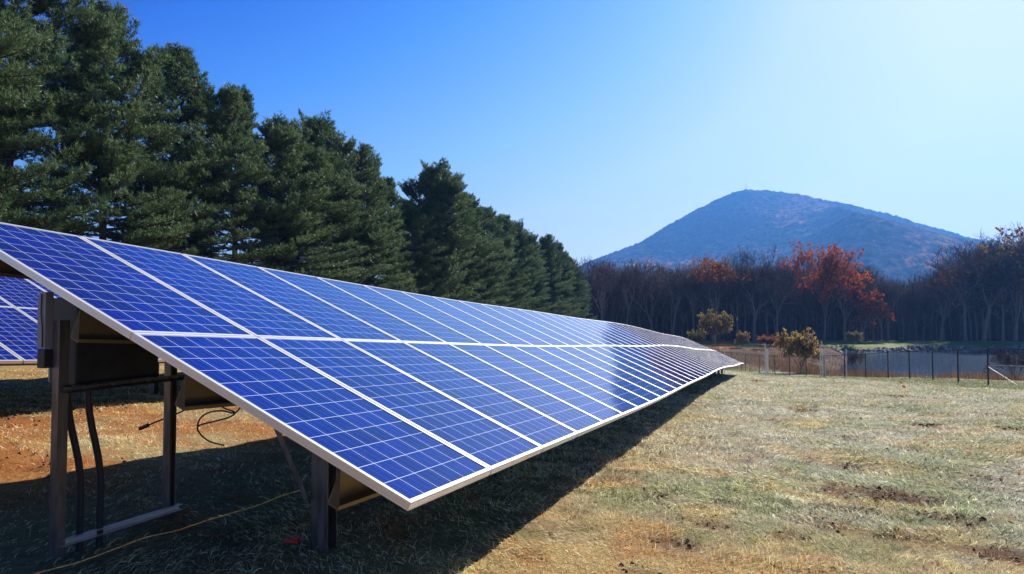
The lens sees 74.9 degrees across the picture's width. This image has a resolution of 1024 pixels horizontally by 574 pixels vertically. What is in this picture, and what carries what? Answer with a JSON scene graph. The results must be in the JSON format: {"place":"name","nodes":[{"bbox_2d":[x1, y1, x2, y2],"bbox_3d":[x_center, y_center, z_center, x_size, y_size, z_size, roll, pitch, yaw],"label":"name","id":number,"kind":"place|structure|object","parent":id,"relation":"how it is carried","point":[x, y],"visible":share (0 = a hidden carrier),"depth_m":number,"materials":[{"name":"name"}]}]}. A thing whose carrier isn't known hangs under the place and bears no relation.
{"place":"outdoors","nodes":[
{"label":"outdoors","id":0,"kind":"place"},
{"bbox_2d":[0,289,1023,573],"bbox_3d":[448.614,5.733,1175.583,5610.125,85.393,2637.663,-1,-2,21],"label":"ground","id":1,"kind":"structure","parent":0,"point":[190,523],"depth_m":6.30,"materials":[{"name":"beige plant"}]},
{"bbox_2d":[0,0,65,225],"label":"pine tree","id":2,"kind":"object","parent":1,"relation":"on","point":[14,121],"visible":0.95,"depth_m":26.36,"materials":[{"name":"green plant"}]},
{"bbox_2d":[0,0,128,231],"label":"pine tree","id":3,"kind":"object","parent":1,"relation":"on","point":[55,54],"visible":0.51,"depth_m":28.84,"materials":[{"name":"green plant"}]},
{"bbox_2d":[0,276,163,393],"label":"solar array","id":4,"kind":"object","parent":1,"relation":"on","point":[18,317],"visible":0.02,"depth_m":10.27,"materials":[{"name":"glass"}]},
{"bbox_2d":[19,0,215,250],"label":"pine tree","id":5,"kind":"object","parent":1,"relation":"on","point":[114,158],"visible":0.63,"depth_m":31.47,"materials":[{"name":"green plant"}]},
{"bbox_2d":[71,40,259,261],"bbox_3d":[-18.967,-5.340,36.860,9.587,16.173,10.385,1,-2,-35],"label":"pine tree","id":6,"kind":"object","parent":1,"relation":"on","point":[194,160],"visible":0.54,"depth_m":36.05,"materials":[{"name":"green plant"}]},
{"bbox_2d":[143,163,217,256],"bbox_3d":[-21.622,-2.627,43.746,5.764,11.596,6.251,-1,-2,21],"label":"pine tree","id":7,"kind":"object","parent":1,"relation":"on","point":[167,225],"visible":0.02,"depth_m":42.78,"materials":[{"name":"green plant"}]},
{"bbox_2d":[163,81,304,273],"bbox_3d":[-16.336,-4.594,39.925,7.976,15.462,7.213,1,-2,-15],"label":"pine tree","id":8,"kind":"object","parent":1,"relation":"on","point":[236,103],"visible":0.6,"depth_m":38.67,"materials":[{"name":"green plant"}]},
{"bbox_2d":[200,110,386,280],"bbox_3d":[-15.007,-3.927,43.662,11.219,14.981,10.045,1,-2,-34],"label":"pine tree","id":9,"kind":"object","parent":1,"relation":"on","point":[284,143],"visible":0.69,"depth_m":42.54,"materials":[{"name":"green plant"}]},
{"bbox_2d":[240,108,378,283],"bbox_3d":[-14.408,-4.480,48.350,9.417,16.916,10.213,2,-3,-39],"label":"pine tree","id":10,"kind":"object","parent":1,"relation":"on","point":[324,132],"visible":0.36,"depth_m":47.30,"materials":[{"name":"green plant"}]},
{"bbox_2d":[313,141,418,291],"bbox_3d":[-11.892,-3.485,52.341,9.813,15.774,8.787,0,-2,3],"label":"pine tree","id":11,"kind":"object","parent":1,"relation":"on","point":[376,208],"visible":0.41,"depth_m":51.60,"materials":[{"name":"green plant"}]},
{"bbox_2d":[0,222,743,560],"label":"solar array","id":12,"kind":"object","parent":1,"relation":"on","point":[406,400],"visible":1,"depth_m":4.99,"materials":[{"name":"glass"}]},
{"bbox_2d":[37,292,184,550],"bbox_3d":[-2.864,0.957,4.769,0.347,1.827,1.066,-1,-2,21],"label":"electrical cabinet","id":13,"kind":"object","parent":12,"relation":"attached to","point":[90,364],"visible":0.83,"depth_m":4.51,"materials":[{"name":"plastic"}]},
{"bbox_2d":[196,407,235,445],"bbox_3d":[-2.457,1.116,5.592,0.543,0.480,0.185,-2,-3,45],"label":"cable","id":14,"kind":"object","parent":12,"relation":"hanging from","point":[198,431],"visible":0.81,"depth_m":5.66,"materials":[{"name":"plastic"}]},
{"bbox_2d":[197,407,239,425],"bbox_3d":[-2.445,1.072,5.534,0.581,0.220,0.052,-1,-2,32],"label":"cable","id":15,"kind":"object","parent":12,"relation":"hanging from","point":[217,411],"visible":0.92,"depth_m":5.49,"materials":[{"name":"plastic"}]},
{"bbox_2d":[358,176,415,291],"bbox_3d":[-10.746,-2.293,56.466,6.419,14.449,7.098,0,-2,4],"label":"pine tree","id":16,"kind":"object","parent":1,"relation":"on","point":[393,198],"visible":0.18,"depth_m":56.23,"materials":[{"name":"green plant"}]},
{"bbox_2d":[388,197,447,297],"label":"pine tree","id":17,"kind":"object","parent":1,"relation":"on","point":[417,222],"visible":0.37,"depth_m":59.24,"materials":[{"name":"green plant"}]},
{"bbox_2d":[396,157,495,304],"bbox_3d":[-7.366,-3.351,64.919,10.792,18.536,9.950,0,-2,8],"label":"pine tree","id":18,"kind":"object","parent":1,"relation":"on","point":[439,188],"visible":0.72,"depth_m":62.87,"materials":[{"name":"green plant"}]},
{"bbox_2d":[420,198,494,303],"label":"pine tree","id":19,"kind":"object","parent":1,"relation":"on","point":[480,250],"visible":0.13,"depth_m":67.91,"materials":[{"name":"green plant"}]},
{"bbox_2d":[437,191,509,306],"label":"pine tree","id":20,"kind":"object","parent":1,"relation":"on","point":[491,270],"visible":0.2,"depth_m":71.37,"materials":[{"name":"green plant"}]},
{"bbox_2d":[466,206,528,308],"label":"pine tree","id":21,"kind":"object","parent":1,"relation":"on","point":[495,228],"visible":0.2,"depth_m":75.30,"materials":[{"name":"green plant"}]},
{"bbox_2d":[473,214,538,309],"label":"pine tree","id":22,"kind":"object","parent":1,"relation":"on","point":[516,269],"visible":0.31,"depth_m":80.74,"materials":[{"name":"green plant"}]},
{"bbox_2d":[0,380,1020,573],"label":"soil clods","id":23,"kind":"object","parent":1,"relation":"on","point":[1017,559],"visible":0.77,"depth_m":6.92,"materials":[{"name":"brown soil"}]},
{"bbox_2d":[502,218,546,311],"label":"pine tree","id":24,"kind":"object","parent":1,"relation":"on","point":[526,238],"visible":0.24,"depth_m":84.69,"materials":[{"name":"green plant"}]},
{"bbox_2d":[518,240,556,312],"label":"pine tree","id":25,"kind":"object","parent":1,"relation":"on","point":[540,291],"visible":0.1,"depth_m":90.86,"materials":[{"name":"green plant"}]},
{"bbox_2d":[527,233,579,315],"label":"pine tree","id":26,"kind":"object","parent":1,"relation":"on","point":[549,243],"visible":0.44,"depth_m":96.80,"materials":[{"name":"green plant"}]},
{"bbox_2d":[547,240,579,316],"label":"pine tree","id":27,"kind":"object","parent":1,"relation":"on","point":[568,266],"visible":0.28,"depth_m":102.02,"materials":[{"name":"green plant"}]},
{"bbox_2d":[549,257,596,319],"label":"pine tree","id":28,"kind":"object","parent":1,"relation":"on","point":[578,285],"visible":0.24,"depth_m":107.26,"materials":[{"name":"green plant"}]},
{"bbox_2d":[572,280,596,318],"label":"pine tree","id":29,"kind":"object","parent":1,"relation":"on","point":[586,306],"visible":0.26,"depth_m":113.84,"materials":[{"name":"green plant"}]},
{"bbox_2d":[575,255,605,308],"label":"bare tree","id":30,"kind":"object","parent":1,"relation":"on","point":[588,264],"visible":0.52,"depth_m":140.58,"materials":[{"name":"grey plant"}]},
{"bbox_2d":[580,258,625,320],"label":"bare tree","id":31,"kind":"object","parent":1,"relation":"on","point":[603,271],"visible":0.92,"depth_m":132.28,"materials":[{"name":"grey plant"}]},
{"bbox_2d":[588,257,621,315],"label":"bare tree","id":32,"kind":"object","parent":1,"relation":"on","point":[601,284],"visible":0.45,"depth_m":139.37,"materials":[{"name":"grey plant"}]},
{"bbox_2d":[610,258,647,324],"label":"bare tree","id":33,"kind":"object","parent":1,"relation":"on","point":[629,276],"visible":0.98,"depth_m":132.97,"materials":[{"name":"brown plant"}]},
{"bbox_2d":[614,257,672,327],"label":"bare tree","id":34,"kind":"object","parent":1,"relation":"on","point":[647,274],"visible":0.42,"depth_m":139.24,"materials":[{"name":"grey plant"}]},
{"bbox_2d":[612,264,676,330],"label":"bare tree","id":35,"kind":"object","parent":1,"relation":"on","point":[646,289],"visible":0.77,"depth_m":137.52,"materials":[{"name":"brown plant"}]},
{"bbox_2d":[640,275,667,324],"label":"bare tree","id":36,"kind":"object","parent":1,"relation":"on","point":[652,299],"visible":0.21,"depth_m":142.69,"materials":[{"name":"brown plant"}]},
{"bbox_2d":[642,281,673,331],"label":"bare tree","id":37,"kind":"object","parent":1,"relation":"on","point":[659,307],"visible":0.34,"depth_m":142.32,"materials":[{"name":"brown plant"}]},
{"bbox_2d":[642,269,682,330],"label":"bare tree","id":38,"kind":"object","parent":1,"relation":"on","point":[658,298],"visible":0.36,"depth_m":141.55,"materials":[{"name":"brown plant"}]},
{"bbox_2d":[652,270,688,334],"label":"bare tree","id":39,"kind":"object","parent":1,"relation":"on","point":[670,295],"visible":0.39,"depth_m":140.16,"materials":[{"name":"brown plant"}]},
{"bbox_2d":[655,263,694,334],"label":"bare tree","id":40,"kind":"object","parent":1,"relation":"on","point":[673,286],"visible":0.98,"depth_m":133.66,"materials":[{"name":"brown plant"}]},
{"bbox_2d":[339,395,1023,573],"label":"fallen leaves","id":41,"kind":"object","parent":1,"relation":"on","point":[498,484],"visible":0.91,"depth_m":8.03,"materials":[{"name":"brown plant"}]},
{"bbox_2d":[673,295,695,336],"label":"bare tree","id":42,"kind":"object","parent":1,"relation":"on","point":[684,307],"visible":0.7,"depth_m":140.40,"materials":[{"name":"brown plant"}]},
{"bbox_2d":[672,266,708,330],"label":"bare tree","id":43,"kind":"object","parent":1,"relation":"on","point":[694,281],"visible":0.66,"depth_m":135.93,"materials":[{"name":"grey plant"}]},
{"bbox_2d":[687,329,706,342],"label":"shrub","id":44,"kind":"object","parent":1,"relation":"on","point":[697,337],"visible":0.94,"depth_m":107.34,"materials":[{"name":"green plant"}]},
{"bbox_2d":[676,263,721,330],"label":"bare tree","id":45,"kind":"object","parent":1,"relation":"on","point":[694,315],"visible":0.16,"depth_m":142.60,"materials":[{"name":"grey plant"}]},
{"bbox_2d":[676,260,736,316],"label":"bare tree","id":46,"kind":"object","parent":1,"relation":"on","point":[703,299],"visible":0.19,"depth_m":139.41,"materials":[{"name":"brown plant"}]},
{"bbox_2d":[682,254,751,340],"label":"oak tree","id":47,"kind":"object","parent":1,"relation":"on","point":[717,273],"visible":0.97,"depth_m":133.74,"materials":[{"name":"brown plant"}]},
{"bbox_2d":[696,308,737,346],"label":"shrub","id":48,"kind":"object","parent":1,"relation":"on","point":[720,323],"visible":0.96,"depth_m":111.27,"materials":[{"name":"green plant"}]},
{"bbox_2d":[708,282,735,339],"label":"bare tree","id":49,"kind":"object","parent":1,"relation":"on","point":[724,298],"visible":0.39,"depth_m":140.16,"materials":[{"name":"grey plant"}]},
{"bbox_2d":[716,281,735,339],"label":"bare tree","id":50,"kind":"object","parent":1,"relation":"on","point":[731,300],"visible":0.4,"depth_m":141.60,"materials":[{"name":"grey plant"}]},
{"bbox_2d":[710,258,763,333],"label":"bare tree","id":51,"kind":"object","parent":1,"relation":"on","point":[736,291],"visible":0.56,"depth_m":138.44,"materials":[{"name":"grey plant"}]},
{"bbox_2d":[712,347,766,374],"bbox_3d":[13.781,5.524,51.312,11.078,3.036,0.145,0,-2,10],"label":"chain link fence","id":52,"kind":"object","parent":1,"relation":"on","point":[746,362],"visible":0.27,"depth_m":50.56,"materials":[{"name":"silver metal"}]},
{"bbox_2d":[734,330,750,346],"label":"shrub","id":53,"kind":"object","parent":1,"relation":"on","point":[741,337],"visible":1,"depth_m":111.41,"materials":[{"name":"brown plant"}]},
{"bbox_2d":[732,268,759,332],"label":"bare tree","id":54,"kind":"object","parent":1,"relation":"on","point":[746,298],"visible":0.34,"depth_m":139.60,"materials":[{"name":"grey plant"}]},
{"bbox_2d":[737,274,779,315],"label":"bare tree","id":55,"kind":"object","parent":1,"relation":"on","point":[747,288],"visible":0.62,"depth_m":137.96,"materials":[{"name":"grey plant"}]},
{"bbox_2d":[717,244,813,340],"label":"bare tree","id":56,"kind":"object","parent":1,"relation":"on","point":[755,314],"visible":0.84,"depth_m":136.45,"materials":[{"name":"red plant"}]},
{"bbox_2d":[765,343,768,375],"bbox_3d":[19.006,5.553,49.839,0.284,2.780,0.134,0,-2,6],"label":"gate post","id":57,"kind":"object","parent":1,"relation":"on","point":[767,360],"visible":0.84,"depth_m":49.81,"materials":[{"name":"silver metal"}]},
{"bbox_2d":[756,334,779,348],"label":"shrub","id":58,"kind":"object","parent":1,"relation":"on","point":[767,340],"visible":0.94,"depth_m":107.26,"materials":[{"name":"brown plant"}]},
{"bbox_2d":[743,259,795,337],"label":"bare tree","id":59,"kind":"object","parent":1,"relation":"on","point":[766,313],"visible":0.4,"depth_m":137.84,"materials":[{"name":"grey plant"}]},
{"bbox_2d":[754,278,789,336],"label":"bare tree","id":60,"kind":"object","parent":1,"relation":"on","point":[781,292],"visible":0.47,"depth_m":138.75,"materials":[{"name":"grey plant"}]},
{"bbox_2d":[745,252,817,338],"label":"bare tree","id":61,"kind":"object","parent":1,"relation":"on","point":[767,276],"visible":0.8,"depth_m":135.88,"materials":[{"name":"grey plant"}]},
{"bbox_2d":[541,267,1023,339],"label":"tree line","id":62,"kind":"object","parent":1,"relation":"on","point":[909,328],"visible":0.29,"depth_m":141.48,"materials":[{"name":"plant"}]},
{"bbox_2d":[778,278,810,332],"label":"bare tree","id":63,"kind":"object","parent":1,"relation":"on","point":[792,306],"visible":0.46,"depth_m":139.91,"materials":[{"name":"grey plant"}]},
{"bbox_2d":[773,327,826,372],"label":"shrub","id":64,"kind":"object","parent":1,"relation":"on","point":[801,345],"visible":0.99,"depth_m":65.22,"materials":[{"name":"yellow plant"}]},
{"bbox_2d":[791,274,812,333],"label":"bare tree","id":65,"kind":"object","parent":1,"relation":"on","point":[808,293],"visible":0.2,"depth_m":143.65,"materials":[{"name":"grey plant"}]},
{"bbox_2d":[785,276,821,332],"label":"bare tree","id":66,"kind":"object","parent":1,"relation":"on","point":[803,315],"visible":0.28,"depth_m":143.31,"materials":[{"name":"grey plant"}]},
{"bbox_2d":[786,272,831,319],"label":"bare tree","id":67,"kind":"object","parent":1,"relation":"on","point":[812,299],"visible":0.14,"depth_m":143.12,"materials":[{"name":"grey plant"}]},
{"bbox_2d":[776,241,853,340],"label":"oak tree","id":68,"kind":"object","parent":1,"relation":"on","point":[824,294],"visible":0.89,"depth_m":135.72,"materials":[{"name":"brown plant"}]},
{"bbox_2d":[820,344,823,376],"bbox_3d":[23.117,5.643,49.836,0.284,2.780,0.134,0,-2,6],"label":"gate post","id":69,"kind":"object","parent":1,"relation":"on","point":[822,361],"visible":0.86,"depth_m":49.81,"materials":[{"name":"silver metal"}]},
{"bbox_2d":[812,280,851,333],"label":"bare tree","id":70,"kind":"object","parent":1,"relation":"on","point":[832,307],"visible":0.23,"depth_m":140.82,"materials":[{"name":"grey plant"}]},
{"bbox_2d":[824,348,846,376],"bbox_3d":[24.399,5.869,50.329,2.410,2.610,0.088,1,-2,-25],"label":"chain link fence","id":71,"kind":"object","parent":1,"relation":"on","point":[834,363],"visible":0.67,"depth_m":50.18,"materials":[{"name":"silver metal"}]},
{"bbox_2d":[801,245,884,340],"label":"oak tree","id":72,"kind":"object","parent":1,"relation":"on","point":[846,295],"visible":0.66,"depth_m":136.09,"materials":[{"name":"red plant"}]},
{"bbox_2d":[844,330,862,342],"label":"shrub","id":73,"kind":"object","parent":1,"relation":"on","point":[852,336],"visible":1,"depth_m":120.49,"materials":[{"name":"green plant"}]},
{"bbox_2d":[843,347,866,369],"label":"shrub","id":74,"kind":"object","parent":1,"relation":"on","point":[852,359],"visible":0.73,"depth_m":67.67,"materials":[{"name":"brown plant"}]},
{"bbox_2d":[838,265,876,332],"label":"bare tree","id":75,"kind":"object","parent":1,"relation":"on","point":[864,282],"visible":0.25,"depth_m":140.03,"materials":[{"name":"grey plant"}]},
{"bbox_2d":[703,345,1023,380],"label":"reeds","id":76,"kind":"object","parent":1,"relation":"on","point":[861,373],"visible":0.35,"depth_m":68.08,"materials":[{"name":"brown plant"}]},
{"bbox_2d":[840,290,894,340],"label":"oak tree","id":77,"kind":"object","parent":1,"relation":"on","point":[871,305],"visible":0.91,"depth_m":135.39,"materials":[{"name":"brown plant"}]},
{"bbox_2d":[847,267,890,337],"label":"bare tree","id":78,"kind":"object","parent":1,"relation":"on","point":[874,276],"visible":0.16,"depth_m":142.04,"materials":[{"name":"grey plant"}]},
{"bbox_2d":[718,347,1023,386],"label":"chain link fence","id":79,"kind":"object","parent":1,"relation":"on","point":[932,376],"visible":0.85,"depth_m":39.49,"materials":[{"name":"black metal"}]},
{"bbox_2d":[848,276,900,340],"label":"bare tree","id":80,"kind":"object","parent":1,"relation":"on","point":[884,286],"visible":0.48,"depth_m":137.95,"materials":[{"name":"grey plant"}]},
{"bbox_2d":[862,284,893,339],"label":"bare tree","id":81,"kind":"object","parent":1,"relation":"on","point":[877,302],"visible":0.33,"depth_m":138.38,"materials":[{"name":"grey plant"}]},
{"bbox_2d":[876,279,903,337],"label":"bare tree","id":82,"kind":"object","parent":1,"relation":"on","point":[892,290],"visible":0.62,"depth_m":138.71,"materials":[{"name":"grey plant"}]},
{"bbox_2d":[880,285,908,339],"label":"bare tree","id":83,"kind":"object","parent":1,"relation":"on","point":[897,294],"visible":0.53,"depth_m":138.76,"materials":[{"name":"grey plant"}]},
{"bbox_2d":[893,299,914,339],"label":"bare tree","id":84,"kind":"object","parent":1,"relation":"on","point":[900,314],"visible":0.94,"depth_m":139.05,"materials":[{"name":"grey plant"}]},
{"bbox_2d":[889,277,949,339],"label":"bare tree","id":85,"kind":"object","parent":1,"relation":"on","point":[908,290],"visible":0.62,"depth_m":141.88,"materials":[{"name":"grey plant"}]},
{"bbox_2d":[903,291,937,339],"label":"bare tree","id":86,"kind":"object","parent":1,"relation":"on","point":[915,300],"visible":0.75,"depth_m":140.09,"materials":[{"name":"brown plant"}]},
{"bbox_2d":[909,290,941,339],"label":"bare tree","id":87,"kind":"object","parent":1,"relation":"on","point":[923,313],"visible":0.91,"depth_m":138.56,"materials":[{"name":"brown plant"}]},
{"bbox_2d":[832,344,1023,351],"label":"riprap","id":88,"kind":"object","parent":1,"relation":"on","point":[953,347],"visible":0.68,"depth_m":116.64,"materials":[{"name":"grey stone"}]},
{"bbox_2d":[904,279,952,337],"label":"bare tree","id":89,"kind":"object","parent":1,"relation":"on","point":[926,302],"visible":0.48,"depth_m":140.60,"materials":[{"name":"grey plant"}]},
{"bbox_2d":[922,284,948,339],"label":"bare tree","id":90,"kind":"object","parent":1,"relation":"on","point":[937,305],"visible":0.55,"depth_m":139.62,"materials":[{"name":"brown plant"}]},
{"bbox_2d":[914,267,961,339],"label":"bare tree","id":91,"kind":"object","parent":1,"relation":"on","point":[936,288],"visible":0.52,"depth_m":139.70,"materials":[{"name":"brown plant"}]},
{"bbox_2d":[902,261,984,340],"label":"oak tree","id":92,"kind":"object","parent":1,"relation":"on","point":[936,279],"visible":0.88,"depth_m":136.84,"materials":[{"name":"brown plant"}]},
{"bbox_2d":[927,270,990,335],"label":"bare tree","id":93,"kind":"object","parent":1,"relation":"on","point":[960,311],"visible":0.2,"depth_m":139.72,"materials":[{"name":"brown plant"}]},
{"bbox_2d":[951,268,977,339],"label":"bare tree","id":94,"kind":"object","parent":1,"relation":"on","point":[968,308],"visible":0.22,"depth_m":138.94,"materials":[{"name":"brown plant"}]},
{"bbox_2d":[953,263,980,340],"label":"bare tree","id":95,"kind":"object","parent":1,"relation":"on","point":[974,312],"visible":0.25,"depth_m":138.45,"materials":[{"name":"brown plant"}]},
{"bbox_2d":[916,229,1023,340],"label":"bare tree","id":96,"kind":"object","parent":1,"relation":"on","point":[985,328],"visible":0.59,"depth_m":135.37,"materials":[{"name":"grey plant"}]},
{"bbox_2d":[926,241,1022,340],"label":"bare tree","id":97,"kind":"object","parent":1,"relation":"on","point":[964,305],"visible":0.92,"depth_m":135.70,"materials":[{"name":"brown plant"}]},
{"bbox_2d":[943,260,1018,333],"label":"bare tree","id":98,"kind":"object","parent":1,"relation":"on","point":[982,314],"visible":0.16,"depth_m":139.13,"materials":[{"name":"brown plant"}]},
{"bbox_2d":[958,239,1023,340],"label":"oak tree","id":99,"kind":"object","parent":1,"relation":"on","point":[995,293],"visible":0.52,"depth_m":135.70,"materials":[{"name":"brown plant"}]},
{"bbox_2d":[963,226,1023,311],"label":"oak tree","id":100,"kind":"object","parent":1,"relation":"on","point":[1020,273],"visible":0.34,"depth_m":136.49,"materials":[{"name":"brown plant"}]},
{"bbox_2d":[967,250,1021,339],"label":"bare tree","id":101,"kind":"object","parent":1,"relation":"on","point":[989,333],"visible":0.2,"depth_m":138.93,"materials":[{"name":"brown plant"}]},
{"bbox_2d":[967,221,1023,340],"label":"bare tree","id":102,"kind":"object","parent":1,"relation":"on","point":[1015,300],"visible":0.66,"depth_m":134.42,"materials":[{"name":"brown plant"}]},
{"bbox_2d":[982,345,1023,377],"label":"shrub","id":103,"kind":"object","parent":1,"relation":"on","point":[1008,359],"visible":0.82,"depth_m":59.94,"materials":[{"name":"brown plant"}]},
{"bbox_2d":[0,0,1023,282],"label":"sky","id":104,"kind":"structure","parent":0,"point":[600,125],"materials":[{"name":"blue"}]},
{"bbox_2d":[578,189,1014,286],"bbox_3d":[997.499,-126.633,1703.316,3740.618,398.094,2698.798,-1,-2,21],"label":"mountain","id":105,"kind":"structure","parent":0,"point":[762,222],"depth_m":1717.46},
{"bbox_2d":[840,351,1023,375],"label":"pond water","id":106,"kind":"structure","parent":0,"point":[953,360],"depth_m":91.35,"materials":[{"name":"blue liquid"}]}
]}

